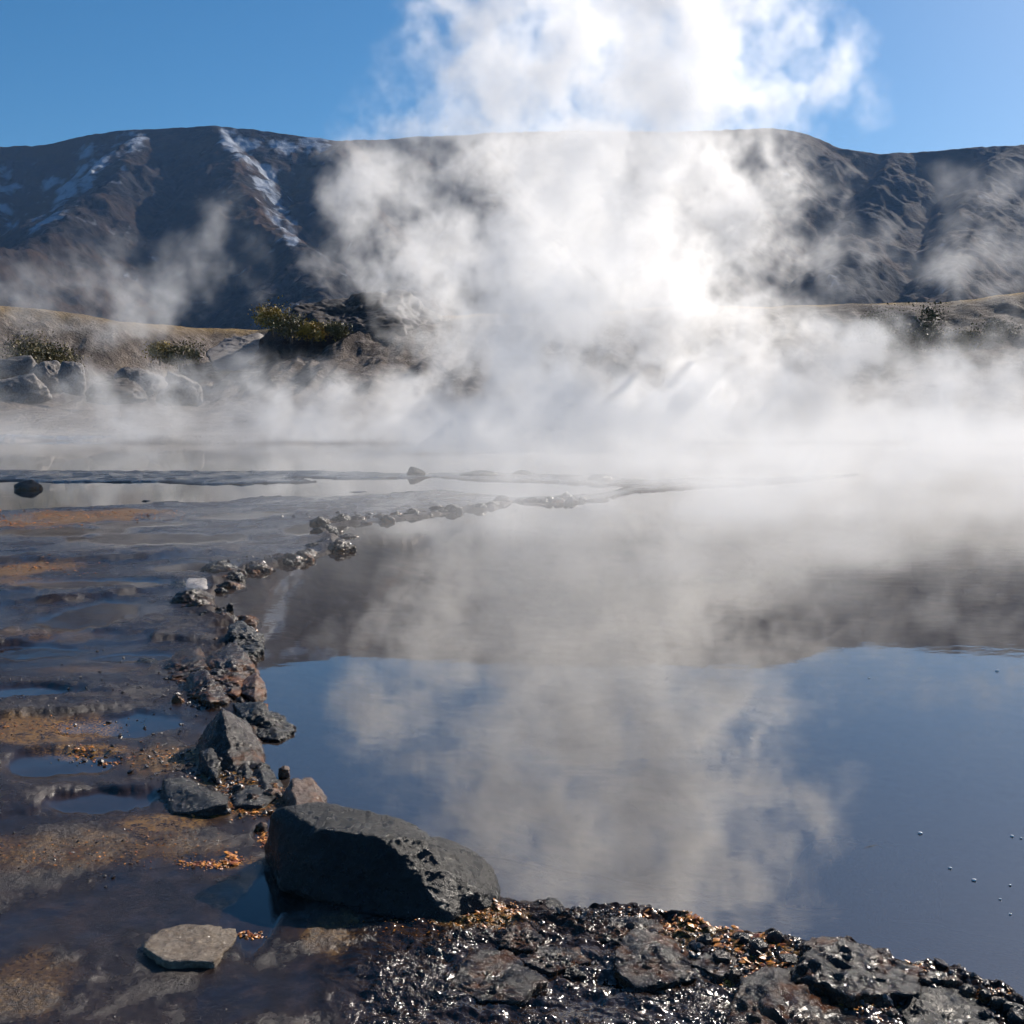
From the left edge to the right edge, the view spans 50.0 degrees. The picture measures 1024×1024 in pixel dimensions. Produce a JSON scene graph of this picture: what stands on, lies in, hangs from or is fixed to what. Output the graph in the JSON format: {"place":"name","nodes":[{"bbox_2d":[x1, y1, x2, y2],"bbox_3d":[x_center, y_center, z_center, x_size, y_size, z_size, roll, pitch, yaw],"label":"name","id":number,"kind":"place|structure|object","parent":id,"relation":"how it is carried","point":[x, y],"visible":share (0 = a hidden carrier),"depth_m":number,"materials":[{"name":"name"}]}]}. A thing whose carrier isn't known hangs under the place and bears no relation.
{"place":"outdoors","nodes":[
{"label":"outdoors","id":0,"kind":"place"},
{"bbox_2d":[0,432,1023,1023],"bbox_3d":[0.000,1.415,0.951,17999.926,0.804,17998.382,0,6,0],"label":"ground","id":1,"kind":"structure","parent":0,"point":[724,742],"depth_m":5.64,"materials":[{"name":"stone"}]},
{"bbox_2d":[171,695,184,702],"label":"rubble stone","id":2,"kind":"object","parent":1,"relation":"on","point":[177,699],"visible":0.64,"depth_m":5.43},
{"bbox_2d":[169,588,214,602],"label":"rim rock","id":3,"kind":"object","parent":1,"relation":"on","point":[190,595],"visible":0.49,"depth_m":8.22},
{"bbox_2d":[199,559,237,571],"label":"rim rock","id":4,"kind":"object","parent":1,"relation":"on","point":[211,566],"visible":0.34,"depth_m":9.76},
{"bbox_2d":[214,587,228,597],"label":"rim rock","id":5,"kind":"object","parent":1,"relation":"on","point":[221,591],"visible":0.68,"depth_m":8.77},
{"bbox_2d":[211,567,238,573],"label":"rim rock","id":6,"kind":"object","parent":1,"relation":"on","point":[218,570],"visible":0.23,"depth_m":9.60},
{"bbox_2d":[231,783,244,791],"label":"rubble stone","id":7,"kind":"object","parent":1,"relation":"on","point":[238,786],"visible":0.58,"depth_m":4.18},
{"bbox_2d":[236,615,261,627],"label":"rim rock","id":8,"kind":"object","parent":1,"relation":"on","point":[243,617],"visible":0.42,"depth_m":7.58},
{"bbox_2d":[244,619,260,631],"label":"rim rock","id":9,"kind":"object","parent":1,"relation":"on","point":[251,622],"visible":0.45,"depth_m":7.48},
{"bbox_2d":[247,793,259,799],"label":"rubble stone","id":10,"kind":"object","parent":1,"relation":"on","point":[251,796],"visible":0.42,"depth_m":4.08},
{"bbox_2d":[248,569,261,577],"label":"rim rock","id":11,"kind":"object","parent":1,"relation":"on","point":[253,573],"visible":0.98,"depth_m":9.77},
{"bbox_2d":[245,562,275,577],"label":"rim rock","id":12,"kind":"object","parent":1,"relation":"on","point":[265,569],"visible":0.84,"depth_m":9.85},
{"bbox_2d":[255,822,267,830],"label":"rubble stone","id":13,"kind":"object","parent":1,"relation":"on","point":[261,826],"visible":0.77,"depth_m":3.83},
{"bbox_2d":[263,788,280,796],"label":"rubble stone","id":14,"kind":"object","parent":1,"relation":"on","point":[272,792],"visible":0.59,"depth_m":4.13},
{"bbox_2d":[282,558,293,566],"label":"rim rock","id":15,"kind":"object","parent":1,"relation":"on","point":[288,562],"visible":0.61,"depth_m":10.29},
{"bbox_2d":[274,552,304,563],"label":"rim rock","id":16,"kind":"object","parent":1,"relation":"on","point":[294,558],"visible":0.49,"depth_m":10.40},
{"bbox_2d":[291,561,305,568],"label":"rim rock","id":17,"kind":"object","parent":1,"relation":"on","point":[299,564],"visible":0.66,"depth_m":10.32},
{"bbox_2d":[309,516,329,524],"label":"rim rock","id":18,"kind":"object","parent":1,"relation":"on","point":[320,520],"visible":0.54,"depth_m":13.53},
{"bbox_2d":[320,523,336,529],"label":"rim rock","id":19,"kind":"object","parent":1,"relation":"on","point":[325,526],"visible":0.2,"depth_m":12.91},
{"bbox_2d":[330,514,350,520],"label":"rim rock","id":20,"kind":"object","parent":1,"relation":"on","point":[341,517],"visible":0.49,"depth_m":13.90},
{"bbox_2d":[328,538,356,551],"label":"rim rock","id":21,"kind":"object","parent":1,"relation":"on","point":[339,545],"visible":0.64,"depth_m":11.23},
{"bbox_2d":[338,533,358,537],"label":"rim rock","id":22,"kind":"object","parent":1,"relation":"on","point":[349,535],"visible":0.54,"depth_m":12.40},
{"bbox_2d":[264,802,500,922],"bbox_3d":[-0.449,1.086,3.358,0.846,0.278,0.339,2,6,15],"label":"boulder","id":23,"kind":"object","parent":1,"relation":"on","point":[390,866],"visible":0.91,"depth_m":3.29,"materials":[{"name":"stone"}]},
{"bbox_2d":[379,514,394,521],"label":"rim rock","id":24,"kind":"object","parent":1,"relation":"on","point":[386,518],"visible":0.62,"depth_m":14.05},
{"bbox_2d":[403,508,419,513],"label":"rim rock","id":25,"kind":"object","parent":1,"relation":"on","point":[411,511],"visible":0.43,"depth_m":14.77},
{"bbox_2d":[443,504,462,512],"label":"rim rock","id":26,"kind":"object","parent":1,"relation":"on","point":[453,508],"visible":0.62,"depth_m":15.24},
{"bbox_2d":[461,470,497,475],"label":"rock","id":27,"kind":"object","parent":1,"relation":"on","point":[477,472],"visible":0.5,"depth_m":22.86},
{"bbox_2d":[493,497,511,501],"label":"rim rock","id":28,"kind":"object","parent":1,"relation":"on","point":[502,499],"visible":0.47,"depth_m":16.70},
{"bbox_2d":[0,507,1010,1020],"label":"algae","id":29,"kind":"object","parent":1,"relation":"on","point":[230,859],"visible":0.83,"depth_m":3.15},
{"bbox_2d":[0,509,1018,1023],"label":"pebbles","id":30,"kind":"object","parent":1,"relation":"on","point":[694,945],"visible":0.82,"depth_m":3.16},
{"bbox_2d":[512,470,532,473],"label":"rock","id":31,"kind":"object","parent":1,"relation":"on","point":[522,472],"visible":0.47,"depth_m":23.41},
{"bbox_2d":[521,503,556,504],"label":"rock","id":32,"kind":"object","parent":1,"relation":"on","point":[538,503],"visible":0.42,"depth_m":16.45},
{"bbox_2d":[538,496,553,502],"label":"rim rock","id":33,"kind":"object","parent":1,"relation":"on","point":[547,499],"visible":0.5,"depth_m":16.74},
{"bbox_2d":[546,897,562,908],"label":"rock","id":34,"kind":"object","parent":1,"relation":"on","point":[552,901],"visible":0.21,"depth_m":3.23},
{"bbox_2d":[549,497,564,503],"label":"rim rock","id":35,"kind":"object","parent":1,"relation":"on","point":[557,500],"visible":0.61,"depth_m":16.66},
{"bbox_2d":[562,492,575,500],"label":"rim rock","id":36,"kind":"object","parent":1,"relation":"on","point":[567,495],"visible":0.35,"depth_m":17.04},
{"bbox_2d":[595,915,666,945],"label":"rock","id":37,"kind":"object","parent":1,"relation":"on","point":[616,930],"visible":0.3,"depth_m":3.06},
{"bbox_2d":[696,933,712,944],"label":"shelf stone","id":38,"kind":"object","parent":1,"relation":"on","point":[705,939],"visible":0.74,"depth_m":2.98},
{"bbox_2d":[713,950,731,963],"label":"shelf stone","id":39,"kind":"object","parent":1,"relation":"on","point":[719,956],"visible":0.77,"depth_m":2.88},
{"bbox_2d":[728,968,742,983],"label":"shelf stone","id":40,"kind":"object","parent":1,"relation":"on","point":[735,974],"visible":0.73,"depth_m":2.79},
{"bbox_2d":[732,932,750,944],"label":"shelf stone","id":41,"kind":"object","parent":1,"relation":"on","point":[744,938],"visible":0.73,"depth_m":2.98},
{"bbox_2d":[748,937,768,954],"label":"shelf stone","id":42,"kind":"object","parent":1,"relation":"on","point":[758,944],"visible":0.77,"depth_m":2.93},
{"bbox_2d":[766,930,784,942],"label":"shelf stone","id":43,"kind":"object","parent":1,"relation":"on","point":[777,936],"visible":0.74,"depth_m":2.98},
{"bbox_2d":[778,953,797,964],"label":"shelf stone","id":44,"kind":"object","parent":1,"relation":"on","point":[788,958],"visible":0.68,"depth_m":2.87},
{"bbox_2d":[873,999,883,1006],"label":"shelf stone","id":45,"kind":"object","parent":1,"relation":"on","point":[877,1003],"visible":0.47,"depth_m":2.65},
{"bbox_2d":[883,1008,898,1017],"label":"shelf stone","id":46,"kind":"object","parent":1,"relation":"on","point":[892,1012],"visible":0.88,"depth_m":2.62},
{"bbox_2d":[918,976,931,986],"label":"shelf stone","id":47,"kind":"object","parent":1,"relation":"on","point":[925,981],"visible":0.54,"depth_m":2.76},
{"bbox_2d":[926,971,945,986],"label":"shelf stone","id":48,"kind":"object","parent":1,"relation":"on","point":[937,977],"visible":0.59,"depth_m":2.77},
{"bbox_2d":[943,976,962,988],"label":"shelf stone","id":49,"kind":"object","parent":1,"relation":"on","point":[954,982],"visible":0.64,"depth_m":2.75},
{"bbox_2d":[959,984,977,998],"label":"shelf stone","id":50,"kind":"object","parent":1,"relation":"on","point":[968,990],"visible":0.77,"depth_m":2.71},
{"bbox_2d":[978,989,991,1003],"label":"shelf stone","id":51,"kind":"object","parent":1,"relation":"on","point":[985,996],"visible":0.76,"depth_m":2.69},
{"bbox_2d":[978,1009,991,1018],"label":"shelf stone","id":52,"kind":"object","parent":1,"relation":"on","point":[984,1013],"visible":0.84,"depth_m":2.61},
{"bbox_2d":[990,996,1008,1012],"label":"shelf stone","id":53,"kind":"object","parent":1,"relation":"on","point":[996,1003],"visible":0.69,"depth_m":2.66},
{"bbox_2d":[1001,1001,1023,1015],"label":"shelf stone","id":54,"kind":"object","parent":1,"relation":"on","point":[1006,1006],"visible":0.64,"depth_m":2.64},
{"bbox_2d":[1006,1008,1023,1023],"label":"shelf stone","id":55,"kind":"object","parent":1,"relation":"on","point":[1014,1016],"visible":0.99,"depth_m":2.60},
{"bbox_2d":[0,126,1023,329],"bbox_3d":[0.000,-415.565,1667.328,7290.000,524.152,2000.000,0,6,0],"label":"mountains","id":56,"kind":"structure","parent":0,"point":[220,227],"depth_m":1651.96,"materials":[{"name":"stone"}]},
{"bbox_2d":[0,292,1023,441],"bbox_3d":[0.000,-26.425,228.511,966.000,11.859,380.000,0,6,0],"label":"hillside","id":57,"kind":"structure","parent":0,"point":[703,373],"depth_m":69.30,"materials":[{"name":"soil"}]},
{"bbox_2d":[0,355,37,379],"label":"boulder","id":58,"kind":"object","parent":57,"relation":"on","point":[10,367],"visible":0.59,"depth_m":74.45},
{"bbox_2d":[0,373,51,403],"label":"boulder","id":59,"kind":"object","parent":57,"relation":"on","point":[30,388],"visible":0.84,"depth_m":70.50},
{"bbox_2d":[0,324,73,364],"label":"bush","id":60,"kind":"object","parent":57,"relation":"on","point":[30,350],"visible":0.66,"depth_m":76.81,"materials":[{"name":"green plant"}]},
{"bbox_2d":[29,360,62,393],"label":"boulder","id":61,"kind":"object","parent":57,"relation":"on","point":[45,372],"visible":0.55,"depth_m":72.69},
{"bbox_2d":[38,338,91,366],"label":"bush","id":62,"kind":"object","parent":57,"relation":"on","point":[61,352],"visible":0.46,"depth_m":78.93,"materials":[{"name":"green plant"}]},
{"bbox_2d":[57,361,85,395],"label":"boulder","id":63,"kind":"object","parent":57,"relation":"on","point":[71,377],"visible":1,"depth_m":71.04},
{"bbox_2d":[85,378,147,404],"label":"boulder","id":64,"kind":"object","parent":57,"relation":"on","point":[119,391],"visible":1,"depth_m":64.71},
{"bbox_2d":[112,366,167,396],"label":"boulder","id":65,"kind":"object","parent":57,"relation":"on","point":[149,383],"visible":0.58,"depth_m":66.67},
{"bbox_2d":[142,335,173,365],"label":"bush","id":66,"kind":"object","parent":57,"relation":"on","point":[155,347],"visible":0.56,"depth_m":86.48,"materials":[{"name":"green plant"}]},
{"bbox_2d":[151,337,206,371],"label":"bush","id":67,"kind":"object","parent":57,"relation":"on","point":[189,354],"visible":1,"depth_m":85.04,"materials":[{"name":"green plant"}]},
{"bbox_2d":[156,371,202,406],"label":"boulder","id":68,"kind":"object","parent":57,"relation":"on","point":[180,390],"visible":0.97,"depth_m":68.65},
{"bbox_2d":[206,333,263,375],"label":"rock outcrop","id":69,"kind":"object","parent":57,"relation":"on","point":[226,356],"visible":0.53,"depth_m":92.68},
{"bbox_2d":[248,295,296,334],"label":"bush","id":70,"kind":"object","parent":57,"relation":"on","point":[263,316],"visible":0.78,"depth_m":89.17,"materials":[{"name":"green plant"}]},
{"bbox_2d":[319,319,353,342],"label":"bush","id":71,"kind":"object","parent":57,"relation":"on","point":[338,329],"visible":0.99,"depth_m":88.55,"materials":[{"name":"green plant"}]},
{"bbox_2d":[248,289,443,366],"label":"rock outcrop","id":72,"kind":"object","parent":57,"relation":"on","point":[383,315],"visible":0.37,"depth_m":93.02,"materials":[{"name":"stone"}]},
{"bbox_2d":[266,309,313,343],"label":"bush","id":73,"kind":"object","parent":72,"relation":"on","point":[289,330],"visible":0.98,"depth_m":88.31,"materials":[{"name":"green plant"}]},
{"bbox_2d":[292,318,335,344],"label":"bush","id":74,"kind":"object","parent":72,"relation":"on","point":[311,330],"visible":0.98,"depth_m":88.27,"materials":[{"name":"green plant"}]},
{"bbox_2d":[840,303,913,345],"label":"bush","id":75,"kind":"object","parent":57,"relation":"on","point":[872,326],"visible":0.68,"depth_m":83.04,"materials":[{"name":"green plant"}]},
{"bbox_2d":[876,318,939,354],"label":"bush","id":76,"kind":"object","parent":57,"relation":"on","point":[896,339],"visible":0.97,"depth_m":78.61,"materials":[{"name":"green plant"}]},
{"bbox_2d":[901,299,959,351],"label":"bush","id":77,"kind":"object","parent":57,"relation":"on","point":[930,328],"visible":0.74,"depth_m":80.96,"materials":[{"name":"green plant"}]},
{"bbox_2d":[932,326,985,352],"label":"bush","id":78,"kind":"object","parent":57,"relation":"on","point":[964,338],"visible":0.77,"depth_m":80.45,"materials":[{"name":"green plant"}]},
{"bbox_2d":[961,314,1022,345],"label":"bush","id":79,"kind":"object","parent":57,"relation":"on","point":[990,333],"visible":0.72,"depth_m":84.36,"materials":[{"name":"green plant"}]},
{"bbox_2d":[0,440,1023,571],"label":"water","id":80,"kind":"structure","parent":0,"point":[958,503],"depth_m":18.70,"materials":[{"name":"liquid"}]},
{"bbox_2d":[14,480,42,489],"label":"rock","id":81,"kind":"object","parent":80,"relation":"on","point":[28,485],"visible":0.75,"depth_m":19.36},
{"bbox_2d":[135,658,157,662],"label":"rock","id":82,"kind":"object","parent":80,"relation":"on","point":[146,660],"visible":0.29,"depth_m":6.30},
{"bbox_2d":[168,580,185,588],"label":"rock","id":83,"kind":"object","parent":80,"relation":"on","point":[178,583],"visible":0.43,"depth_m":8.94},
{"bbox_2d":[161,645,209,681],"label":"rock","id":84,"kind":"object","parent":80,"relation":"on","point":[184,662],"visible":0.38,"depth_m":6.15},
{"bbox_2d":[143,924,237,968],"bbox_3d":[-0.877,1.202,3.010,0.243,0.086,0.282,0,6,0],"label":"flat stone","id":85,"kind":"object","parent":80,"relation":"on","point":[183,946],"visible":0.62,"depth_m":2.97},
{"bbox_2d":[160,777,228,815],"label":"rock","id":86,"kind":"object","parent":80,"relation":"on","point":[188,796],"visible":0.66,"depth_m":4.04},
{"bbox_2d":[185,578,207,588],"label":"rock","id":87,"kind":"object","parent":80,"relation":"on","point":[197,583],"visible":0.38,"depth_m":8.96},
{"bbox_2d":[181,599,219,610],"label":"rim rock","id":88,"kind":"object","parent":80,"relation":"on","point":[199,602],"visible":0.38,"depth_m":8.00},
{"bbox_2d":[183,669,229,708],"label":"rock","id":89,"kind":"object","parent":80,"relation":"on","point":[204,686],"visible":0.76,"depth_m":5.55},
{"bbox_2d":[199,748,221,782],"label":"rock","id":90,"kind":"object","parent":80,"relation":"on","point":[210,764],"visible":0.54,"depth_m":4.39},
{"bbox_2d":[195,708,265,771],"bbox_3d":[-1.166,0.973,4.596,0.289,0.247,0.475,-2,6,-23],"label":"rock","id":91,"kind":"object","parent":80,"relation":"on","point":[233,741],"visible":0.62,"depth_m":4.57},
{"bbox_2d":[216,580,247,593],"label":"rim rock","id":92,"kind":"object","parent":80,"relation":"on","point":[232,587],"visible":0.71,"depth_m":8.98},
{"bbox_2d":[205,641,261,700],"bbox_3d":[-1.550,0.886,6.060,0.344,0.151,0.991,-2,6,-16],"label":"rock","id":93,"kind":"object","parent":80,"relation":"on","point":[231,665],"visible":0.67,"depth_m":6.06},
{"bbox_2d":[226,571,246,584],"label":"rim rock","id":94,"kind":"object","parent":80,"relation":"on","point":[238,577],"visible":0.52,"depth_m":9.37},
{"bbox_2d":[234,763,253,779],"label":"rock","id":95,"kind":"object","parent":80,"relation":"on","point":[244,768],"visible":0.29,"depth_m":4.37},
{"bbox_2d":[224,621,265,662],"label":"rock","id":96,"kind":"object","parent":80,"relation":"on","point":[250,640],"visible":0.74,"depth_m":6.77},
{"bbox_2d":[231,784,276,809],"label":"rock","id":97,"kind":"object","parent":80,"relation":"on","point":[241,801],"visible":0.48,"depth_m":4.08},
{"bbox_2d":[241,673,267,702],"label":"rock","id":98,"kind":"object","parent":80,"relation":"on","point":[253,688],"visible":0.93,"depth_m":5.68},
{"bbox_2d":[232,701,296,747],"bbox_3d":[-1.143,0.983,5.112,0.232,0.139,0.499,-3,6,-29],"label":"rock","id":99,"kind":"object","parent":80,"relation":"on","point":[276,730],"visible":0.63,"depth_m":5.05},
{"bbox_2d":[253,765,283,790],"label":"rock","id":100,"kind":"object","parent":80,"relation":"on","point":[266,776],"visible":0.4,"depth_m":4.33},
{"bbox_2d":[278,765,289,778],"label":"rubble stone","id":101,"kind":"object","parent":80,"relation":"on","point":[284,772],"visible":1,"depth_m":4.42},
{"bbox_2d":[282,777,326,805],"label":"rock","id":102,"kind":"object","parent":80,"relation":"on","point":[297,791],"visible":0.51,"depth_m":4.09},
{"bbox_2d":[295,550,316,565],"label":"rim rock","id":103,"kind":"object","parent":80,"relation":"on","point":[309,557],"visible":0.63,"depth_m":10.52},
{"bbox_2d":[407,467,425,474],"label":"rock","id":104,"kind":"object","parent":80,"relation":"on","point":[412,470],"visible":0.56,"depth_m":23.05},
{"bbox_2d":[449,948,548,1006],"bbox_3d":[-0.044,1.218,2.812,0.279,0.097,0.222,5,7,39],"label":"rock","id":105,"kind":"object","parent":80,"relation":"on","point":[506,977],"visible":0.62,"depth_m":2.78,"materials":[{"name":"stone"}]},
{"bbox_2d":[498,922,544,954],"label":"rock","id":106,"kind":"object","parent":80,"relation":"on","point":[528,940],"visible":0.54,"depth_m":2.99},
{"bbox_2d":[520,945,590,976],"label":"rock","id":107,"kind":"object","parent":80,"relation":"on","point":[553,954],"visible":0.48,"depth_m":2.89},
{"bbox_2d":[563,962,585,979],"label":"rock","id":108,"kind":"object","parent":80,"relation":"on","point":[573,973],"visible":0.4,"depth_m":2.82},
{"bbox_2d":[587,474,612,480],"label":"rock","id":109,"kind":"object","parent":80,"relation":"on","point":[603,477],"visible":0.57,"depth_m":21.36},
{"bbox_2d":[612,928,695,992],"bbox_3d":[0.372,1.204,2.890,0.266,0.122,0.273,-2,6,-23],"label":"rock","id":110,"kind":"object","parent":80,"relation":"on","point":[644,961],"visible":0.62,"depth_m":2.84,"materials":[{"name":"stone"}]},
{"bbox_2d":[691,953,756,982],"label":"rock","id":111,"kind":"object","parent":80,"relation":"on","point":[720,975],"visible":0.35,"depth_m":2.85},
{"bbox_2d":[725,966,864,1023],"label":"rock","id":112,"kind":"object","parent":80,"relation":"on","point":[770,995],"visible":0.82,"depth_m":2.65,"materials":[{"name":"stone"}]},
{"bbox_2d":[791,936,923,1008],"bbox_3d":[0.881,1.202,2.809,0.319,0.150,0.377,2,6,23],"label":"rock","id":113,"kind":"object","parent":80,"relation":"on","point":[846,974],"visible":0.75,"depth_m":2.75,"materials":[{"name":"stone"}]},
{"bbox_2d":[900,985,997,1023],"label":"rock","id":114,"kind":"object","parent":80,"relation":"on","point":[941,1004],"visible":0.77,"depth_m":2.65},
{"bbox_2d":[0,0,1023,153],"label":"sky","id":115,"kind":"structure","parent":0,"point":[873,76],"materials":[{"name":"blue"}]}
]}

